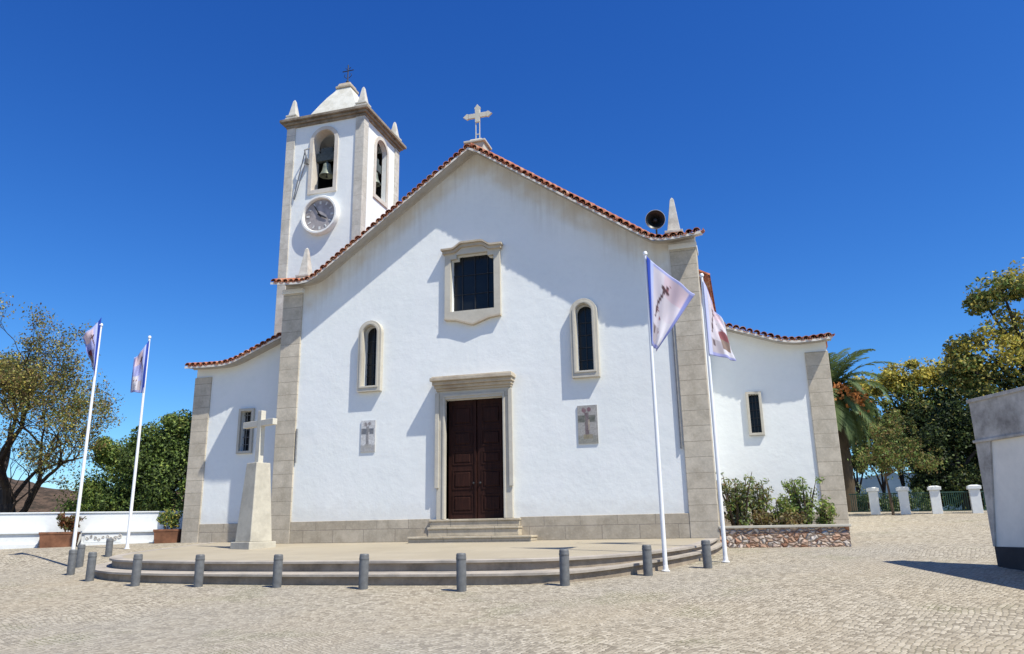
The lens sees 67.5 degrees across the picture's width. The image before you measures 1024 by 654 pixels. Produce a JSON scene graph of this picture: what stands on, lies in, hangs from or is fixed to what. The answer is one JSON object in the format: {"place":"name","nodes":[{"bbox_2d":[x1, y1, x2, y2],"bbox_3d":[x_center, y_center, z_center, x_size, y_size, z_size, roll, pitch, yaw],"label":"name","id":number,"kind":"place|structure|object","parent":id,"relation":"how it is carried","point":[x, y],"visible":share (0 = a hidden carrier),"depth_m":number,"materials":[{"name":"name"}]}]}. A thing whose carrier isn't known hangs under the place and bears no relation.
{"place":"outdoors","nodes":[
{"label":"outdoors","id":0,"kind":"place"},
{"bbox_2d":[8,477,183,512],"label":"dry hill","id":1,"kind":"structure","parent":0,"point":[43,499],"depth_m":200.01,"materials":[{"name":"brown soil"}]},
{"bbox_2d":[0,510,1023,653],"bbox_3d":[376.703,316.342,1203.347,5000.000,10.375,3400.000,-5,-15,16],"label":"ground","id":2,"kind":"structure","parent":0,"point":[923,582],"depth_m":13.70,"materials":[{"name":"beige stone"}]},
{"bbox_2d":[0,531,44,548],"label":"bench","id":3,"kind":"object","parent":2,"relation":"on","point":[14,540],"visible":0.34,"depth_m":28.71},
{"bbox_2d":[38,532,80,547],"bbox_3d":[-17.077,8.037,28.917,1.290,0.595,0.560,3,-15,-14],"label":"planter","id":4,"kind":"object","parent":2,"relation":"on","point":[54,539],"visible":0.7,"depth_m":28.67,"materials":[{"name":"ceramic"}]},
{"bbox_2d":[56,511,86,531],"bbox_3d":[-16.779,7.417,29.118,1.105,0.841,0.785,4,-16,-19],"label":"potted plant","id":5,"kind":"object","parent":4,"relation":"on","point":[66,523],"visible":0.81,"depth_m":29.01,"materials":[{"name":"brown plant"}]},
{"bbox_2d":[0,292,126,512],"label":"deciduous tree","id":6,"kind":"object","parent":2,"relation":"on","point":[26,385],"visible":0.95,"depth_m":37.10,"materials":[{"name":"green plant"}]},
{"bbox_2d":[66,549,76,574],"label":"bollard","id":7,"kind":"object","parent":2,"relation":"on","point":[71,564],"visible":0.92,"depth_m":21.93,"materials":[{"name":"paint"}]},
{"bbox_2d":[75,544,85,567],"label":"bollard","id":8,"kind":"object","parent":2,"relation":"on","point":[80,555],"visible":0.98,"depth_m":23.38,"materials":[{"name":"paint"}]},
{"bbox_2d":[71,323,102,549],"bbox_3d":[-13.559,3.631,24.453,0.200,7.770,0.195,-5,-15,16],"label":"flagpole","id":9,"kind":"object","parent":2,"relation":"on","point":[82,472],"visible":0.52,"depth_m":24.30,"materials":[{"name":"white metal"}]},
{"bbox_2d":[83,317,101,374],"bbox_3d":[-13.886,0.647,25.215,0.442,2.000,0.389,10,-18,-35],"label":"flag","id":10,"kind":"object","parent":9,"relation":"attached to","point":[91,338],"visible":1,"depth_m":25.23,"materials":[{"name":"fabric"}]},
{"bbox_2d":[85,552,96,581],"bbox_3d":[-11.185,6.392,20.376,0.219,0.800,0.219,-4,-16,10],"label":"bollard","id":11,"kind":"object","parent":2,"relation":"on","point":[91,566],"visible":0.94,"depth_m":20.31,"materials":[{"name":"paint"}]},
{"bbox_2d":[0,511,182,544],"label":"boundary wall","id":12,"kind":"structure","parent":2,"relation":"on","point":[47,521],"depth_m":29.90,"materials":[{"name":"white paint"}]},
{"bbox_2d":[51,433,157,511],"bbox_3d":[-19.666,7.878,37.642,5.569,5.165,4.126,-5,-15,16],"label":"broadleaf tree","id":13,"kind":"object","parent":2,"relation":"on","point":[95,493],"visible":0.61,"depth_m":36.99,"materials":[{"name":"green plant"}]},
{"bbox_2d":[105,539,113,556],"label":"bollard","id":14,"kind":"object","parent":2,"relation":"on","point":[109,548],"visible":0.95,"depth_m":24.71,"materials":[{"name":"paint"}]},
{"bbox_2d":[80,530,153,545],"bbox_3d":[-15.165,8.414,29.731,2.800,1.035,0.595,3,-15,-14],"label":"bench","id":15,"kind":"object","parent":2,"relation":"on","point":[88,538],"visible":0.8,"depth_m":29.53,"materials":[{"name":"concrete"}]},
{"bbox_2d":[130,554,142,586],"bbox_3d":[-9.307,6.052,19.013,0.219,0.822,0.219,1,-15,-4],"label":"bollard","id":16,"kind":"object","parent":2,"relation":"on","point":[136,569],"visible":0.93,"depth_m":18.95,"materials":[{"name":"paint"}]},
{"bbox_2d":[124,336,150,548],"bbox_3d":[-13.249,3.984,27.222,0.200,7.580,0.195,-5,-15,16],"label":"flagpole","id":17,"kind":"object","parent":2,"relation":"on","point":[134,479],"visible":0.96,"depth_m":26.95,"materials":[{"name":"white metal"}]},
{"bbox_2d":[130,341,148,392],"bbox_3d":[-13.626,1.423,27.834,0.654,1.970,0.317,-7,-16,21],"label":"flag","id":18,"kind":"object","parent":17,"relation":"attached to","point":[139,373],"visible":1,"depth_m":27.81,"materials":[{"name":"fabric"}]},
{"bbox_2d":[105,409,191,511],"bbox_3d":[-16.076,7.000,36.773,6.885,6.290,4.315,-5,-15,16],"label":"broadleaf tree","id":19,"kind":"object","parent":2,"relation":"on","point":[169,442],"visible":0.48,"depth_m":36.30,"materials":[{"name":"green plant"}]},
{"bbox_2d":[153,529,181,543],"bbox_3d":[-13.182,8.037,29.400,0.990,0.555,0.510,0,-15,-3],"label":"planter","id":20,"kind":"object","parent":2,"relation":"on","point":[167,535],"visible":0.75,"depth_m":29.19,"materials":[{"name":"ceramic"}]},
{"bbox_2d":[156,508,182,528],"bbox_3d":[-13.079,7.420,29.580,0.968,0.869,0.860,-5,-15,16],"label":"potted plant","id":21,"kind":"object","parent":20,"relation":"on","point":[171,519],"visible":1,"depth_m":29.44,"materials":[{"name":"green plant"}]},
{"bbox_2d":[193,554,204,586],"bbox_3d":[-7.508,5.873,18.407,0.219,0.806,0.219,-11,-17,32],"label":"bollard","id":22,"kind":"object","parent":2,"relation":"on","point":[199,569],"visible":0.9,"depth_m":18.34,"materials":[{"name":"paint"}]},
{"bbox_2d":[272,554,282,587],"bbox_3d":[-5.430,5.676,17.767,0.219,0.795,0.219,-9,-17,28],"label":"bollard","id":23,"kind":"object","parent":2,"relation":"on","point":[277,571],"visible":0.94,"depth_m":17.70,"materials":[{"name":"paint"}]},
{"bbox_2d":[358,554,368,589],"bbox_3d":[-3.281,5.434,16.968,0.219,0.811,0.219,9,-18,-32],"label":"bollard","id":24,"kind":"object","parent":2,"relation":"on","point":[363,570],"visible":0.93,"depth_m":16.89,"materials":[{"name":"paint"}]},
{"bbox_2d":[95,543,721,584],"bbox_3d":[-3.583,6.564,20.399,18.736,1.218,6.662,-3,-15,8],"label":"terrace step","id":25,"kind":"object","parent":2,"relation":"on","point":[105,571],"visible":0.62,"depth_m":17.65,"materials":[{"name":"stone"}]},
{"bbox_2d":[109,538,717,571],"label":"church terrace","id":26,"kind":"structure","parent":2,"relation":"on","point":[401,556],"depth_m":19.85,"materials":[{"name":"stone"}]},
{"bbox_2d":[230,410,276,549],"bbox_3d":[-8.356,5.004,25.036,1.630,4.540,1.000,-12,-18,35],"label":"cross monument","id":27,"kind":"object","parent":26,"relation":"on","point":[254,530],"visible":0.94,"depth_m":24.60,"materials":[{"name":"stone"}]},
{"bbox_2d":[456,553,466,591],"bbox_3d":[-1.063,5.173,16.098,0.219,0.833,0.219,9,-18,-35],"label":"bollard","id":28,"kind":"object","parent":2,"relation":"on","point":[461,585],"visible":0.95,"depth_m":16.03,"materials":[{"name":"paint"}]},
{"bbox_2d":[181,65,850,543],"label":"church","id":29,"kind":"structure","parent":2,"relation":"on","point":[455,347],"depth_m":26.34,"materials":[{"name":"paint"}]},
{"bbox_2d":[236,408,254,453],"bbox_3d":[-10.144,3.999,29.415,0.670,1.720,0.350,-5,-15,16],"label":"window","id":30,"kind":"structure","parent":29,"relation":"in","point":[250,416],"depth_m":29.37,"materials":[{"name":"stone"}]},
{"bbox_2d":[316,147,333,178],"bbox_3d":[-8.479,-7.511,35.192,1.066,1.490,0.663,-14,-20,41],"label":"bell","id":31,"kind":"object","parent":29,"relation":"hanging from","point":[325,156],"visible":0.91,"depth_m":35.18,"materials":[{"name":"grey metal"}]},
{"bbox_2d":[356,320,383,392],"bbox_3d":[-4.975,1.046,27.192,0.900,2.560,0.450,-5,-15,16],"label":"window","id":32,"kind":"structure","parent":29,"relation":"in","point":[376,335],"depth_m":27.15,"materials":[{"name":"stone"}]},
{"bbox_2d":[376,158,380,186],"bbox_3d":[-6.494,-7.310,36.085,0.663,1.490,1.066,-14,-20,41],"label":"bell","id":33,"kind":"object","parent":29,"relation":"hanging from","point":[378,172],"visible":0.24,"depth_m":36.22,"materials":[{"name":"grey metal"}]},
{"bbox_2d":[448,399,477,518],"bbox_3d":[-1.646,4.370,25.488,0.997,3.910,0.145,-5,-15,16],"label":"door leaf","id":34,"kind":"structure","parent":29,"relation":"in","point":[463,500],"depth_m":25.46,"materials":[{"name":"brown wood"}]},
{"bbox_2d":[440,239,502,325],"bbox_3d":[-1.356,-1.512,26.695,2.241,3.030,0.541,-5,-15,16],"label":"window","id":35,"kind":"structure","parent":29,"relation":"in","point":[477,279],"depth_m":26.84,"materials":[{"name":"stone"}]},
{"bbox_2d":[477,398,503,518],"bbox_3d":[-0.676,4.280,25.208,0.997,3.910,0.145,-5,-15,16],"label":"door leaf","id":36,"kind":"structure","parent":29,"relation":"in","point":[490,489],"depth_m":25.21,"materials":[{"name":"brown wood"}]},
{"bbox_2d":[570,298,600,378],"bbox_3d":[2.394,0.375,25.062,0.900,2.640,0.450,-5,-15,16],"label":"window","id":37,"kind":"structure","parent":29,"relation":"in","point":[588,332],"depth_m":25.06,"materials":[{"name":"stone"}]},
{"bbox_2d":[645,210,664,234],"bbox_3d":[4.814,-3.324,25.549,0.658,1.021,0.606,-5,-15,16],"label":"loudspeaker","id":38,"kind":"object","parent":29,"relation":"attached to","point":[654,219],"visible":0.98,"depth_m":25.46,"materials":[{"name":"black plastic"}]},
{"bbox_2d":[745,391,764,435],"bbox_3d":[8.510,3.044,26.851,0.520,1.530,0.350,-5,-15,16],"label":"window","id":39,"kind":"structure","parent":29,"relation":"in","point":[753,403],"depth_m":26.87,"materials":[{"name":"glass"}]},
{"bbox_2d":[559,549,569,585],"bbox_3d":[1.116,5.142,16.319,0.219,0.806,0.219,-2,-14,6],"label":"bollard","id":40,"kind":"object","parent":2,"relation":"on","point":[564,567],"visible":0.95,"depth_m":16.25,"materials":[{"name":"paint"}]},
{"bbox_2d":[642,545,652,575],"bbox_3d":[3.059,5.291,17.326,0.219,0.725,0.219,-4,-15,12],"label":"bollard","id":41,"kind":"object","parent":2,"relation":"on","point":[647,560],"visible":0.91,"depth_m":17.25,"materials":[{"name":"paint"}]},
{"bbox_2d":[643,251,669,571],"bbox_3d":[3.509,1.885,18.834,0.200,7.950,0.195,-5,-15,16],"label":"flagpole","id":42,"kind":"object","parent":2,"relation":"on","point":[662,523],"visible":0.94,"depth_m":18.58,"materials":[{"name":"white metal"}]},
{"bbox_2d":[646,256,694,350],"bbox_3d":[4.081,-0.619,19.488,1.204,2.502,0.174,-1,-15,0],"label":"flag","id":43,"kind":"object","parent":42,"relation":"attached to","point":[670,297],"visible":1,"depth_m":19.49,"materials":[{"name":"fabric"}]},
{"bbox_2d":[701,540,711,568],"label":"bollard","id":44,"kind":"object","parent":2,"relation":"on","point":[706,554],"visible":0.91,"depth_m":18.10,"materials":[{"name":"paint"}]},
{"bbox_2d":[699,273,729,561],"bbox_3d":[5.244,2.209,19.999,0.200,7.610,0.195,-5,-15,16],"label":"flagpole","id":45,"kind":"object","parent":2,"relation":"on","point":[721,512],"visible":0.94,"depth_m":19.77,"materials":[{"name":"white metal"}]},
{"bbox_2d":[703,280,735,360],"bbox_3d":[5.590,-0.177,20.753,0.793,2.240,0.239,1,-15,-9],"label":"flag","id":46,"kind":"object","parent":45,"relation":"attached to","point":[718,343],"visible":1,"depth_m":20.58,"materials":[{"name":"fabric"}]},
{"bbox_2d":[719,524,850,547],"bbox_3d":[8.339,6.722,23.632,3.610,1.200,4.050,-5,-15,16],"label":"planting bed","id":47,"kind":"object","parent":2,"relation":"on","point":[811,535],"visible":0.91,"depth_m":21.84,"materials":[{"name":"stone"}]},
{"bbox_2d":[716,472,756,525],"bbox_3d":[6.862,5.323,23.581,1.405,1.906,1.245,-5,-15,16],"label":"shrub","id":48,"kind":"object","parent":47,"relation":"on","point":[738,516],"visible":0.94,"depth_m":23.35,"materials":[{"name":"green plant"}]},
{"bbox_2d":[741,478,773,525],"bbox_3d":[7.642,5.497,23.760,1.122,1.630,0.844,4,-15,-17],"label":"shrub","id":49,"kind":"object","parent":47,"relation":"on","point":[755,505],"visible":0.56,"depth_m":23.68,"materials":[{"name":"green plant"}]},
{"bbox_2d":[751,509,777,524],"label":"shrub","id":50,"kind":"object","parent":47,"relation":"on","point":[759,519],"visible":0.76,"depth_m":22.72,"materials":[{"name":"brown plant"}]},
{"bbox_2d":[759,493,797,524],"bbox_3d":[8.011,5.552,22.990,1.148,1.118,0.767,-5,-15,16],"label":"shrub","id":51,"kind":"object","parent":47,"relation":"on","point":[786,506],"visible":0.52,"depth_m":22.94,"materials":[{"name":"green plant"}]},
{"bbox_2d":[775,509,805,524],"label":"shrub","id":52,"kind":"object","parent":47,"relation":"on","point":[788,519],"visible":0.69,"depth_m":22.46,"materials":[{"name":"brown plant"}]},
{"bbox_2d":[781,476,824,524],"bbox_3d":[8.863,5.370,23.362,1.166,1.632,1.074,7,-17,-29],"label":"shrub","id":53,"kind":"object","parent":47,"relation":"on","point":[807,509],"visible":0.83,"depth_m":23.19,"materials":[{"name":"green plant"}]},
{"bbox_2d":[812,494,837,523],"bbox_3d":[9.206,5.474,22.624,0.707,1.049,1.042,-11,-18,34],"label":"shrub","id":54,"kind":"object","parent":47,"relation":"on","point":[826,511],"visible":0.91,"depth_m":22.47,"materials":[{"name":"green plant"}]},
{"bbox_2d":[828,348,895,511],"bbox_3d":[16.536,5.114,38.703,6.121,9.029,5.572,3,-15,-16],"label":"palm tree","id":55,"kind":"object","parent":2,"relation":"on","point":[846,398],"visible":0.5,"depth_m":38.07,"materials":[{"name":"green plant"}]},
{"bbox_2d":[850,433,876,496],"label":"slim tree","id":56,"kind":"object","parent":2,"relation":"on","point":[856,478],"visible":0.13,"depth_m":43.85,"materials":[{"name":"green plant"}]},
{"bbox_2d":[866,487,880,514],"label":"fence pillar","id":57,"kind":"structure","parent":2,"relation":"on","point":[873,500],"depth_m":33.20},
{"bbox_2d":[849,493,869,511],"bbox_3d":[15.218,7.706,33.611,0.767,0.798,0.048,-8,-16,25],"label":"railing","id":58,"kind":"object","parent":57,"relation":"attached to","point":[859,502],"visible":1,"depth_m":33.60,"materials":[{"name":"green metal"}]},
{"bbox_2d":[850,417,906,506],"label":"slim tree","id":59,"kind":"object","parent":2,"relation":"on","point":[882,485],"visible":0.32,"depth_m":42.34,"materials":[{"name":"green plant"}]},
{"bbox_2d":[855,482,931,511],"bbox_3d":[19.138,8.854,39.368,5.164,2.156,1.796,-4,-15,11],"label":"shrub","id":60,"kind":"object","parent":2,"relation":"on","point":[898,504],"visible":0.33,"depth_m":39.12,"materials":[{"name":"green plant"}]},
{"bbox_2d":[872,415,920,485],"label":"slim tree","id":61,"kind":"object","parent":2,"relation":"on","point":[904,430],"visible":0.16,"depth_m":44.40,"materials":[{"name":"green plant"}]},
{"bbox_2d":[847,407,947,514],"bbox_3d":[16.394,5.774,32.658,3.943,4.744,2.196,-5,-15,16],"label":"young tree","id":62,"kind":"object","parent":2,"relation":"on","point":[881,446],"visible":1,"depth_m":32.62,"materials":[{"name":"green plant"}]},
{"bbox_2d":[896,486,910,513],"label":"fence pillar","id":63,"kind":"structure","parent":2,"relation":"on","point":[903,496],"depth_m":32.65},
{"bbox_2d":[879,493,899,511],"bbox_3d":[16.268,7.564,33.077,0.728,0.800,0.048,-9,-17,28],"label":"railing","id":64,"kind":"object","parent":63,"relation":"attached to","point":[888,502],"visible":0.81,"depth_m":33.08,"materials":[{"name":"green metal"}]},
{"bbox_2d":[909,492,930,511],"bbox_3d":[17.325,7.426,32.566,0.760,0.796,0.048,-7,-16,23],"label":"railing","id":65,"kind":"object","parent":63,"relation":"attached to","point":[916,493],"visible":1,"depth_m":32.56,"materials":[{"name":"green metal"}]},
{"bbox_2d":[848,356,993,509],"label":"grevillea tree","id":66,"kind":"object","parent":2,"relation":"on","point":[896,384],"visible":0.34,"depth_m":46.84,"materials":[{"name":"green plant"}]},
{"bbox_2d":[927,486,942,513],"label":"fence pillar","id":67,"kind":"structure","parent":2,"relation":"on","point":[935,499],"depth_m":32.19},
{"bbox_2d":[940,491,970,510],"bbox_3d":[18.549,7.282,32.058,1.028,0.796,0.048,-7,-16,22],"label":"railing","id":68,"kind":"object","parent":67,"relation":"attached to","point":[959,492],"visible":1,"depth_m":32.04,"materials":[{"name":"green metal"}]},
{"bbox_2d":[895,396,986,509],"bbox_3d":[23.612,6.739,39.999,6.836,6.640,3.465,-5,-15,16],"label":"dark tree","id":69,"kind":"object","parent":2,"relation":"on","point":[943,441],"visible":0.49,"depth_m":39.83,"materials":[{"name":"green plant"}]},
{"bbox_2d":[894,386,1010,509],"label":"dark tree","id":70,"kind":"object","parent":2,"relation":"on","point":[920,413],"visible":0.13,"depth_m":45.20,"materials":[{"name":"green plant"}]},
{"bbox_2d":[925,257,1023,449],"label":"grevillea tree","id":71,"kind":"object","parent":2,"relation":"on","point":[1009,341],"visible":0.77,"depth_m":41.13,"materials":[{"name":"green plant"}]},
{"bbox_2d":[966,485,983,512],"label":"fence pillar","id":72,"kind":"structure","parent":2,"relation":"on","point":[975,499],"depth_m":31.64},
{"bbox_2d":[966,386,1023,570],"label":"plastered wall","id":73,"kind":"structure","parent":2,"relation":"on","point":[998,422],"depth_m":16.40,"materials":[{"name":"white plaster"},{"name":"concrete"},{"name":"dark paint"}]},
{"bbox_2d":[0,0,1023,490],"label":"sky","id":74,"kind":"structure","parent":0,"point":[846,168],"materials":[{"name":"blue"}]},
{"bbox_2d":[855,472,961,510],"bbox_3d":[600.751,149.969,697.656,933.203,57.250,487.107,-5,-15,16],"label":"hills","id":75,"kind":"structure","parent":0,"point":[894,483],"depth_m":733.28,"materials":[{"name":"grey"}]}
]}

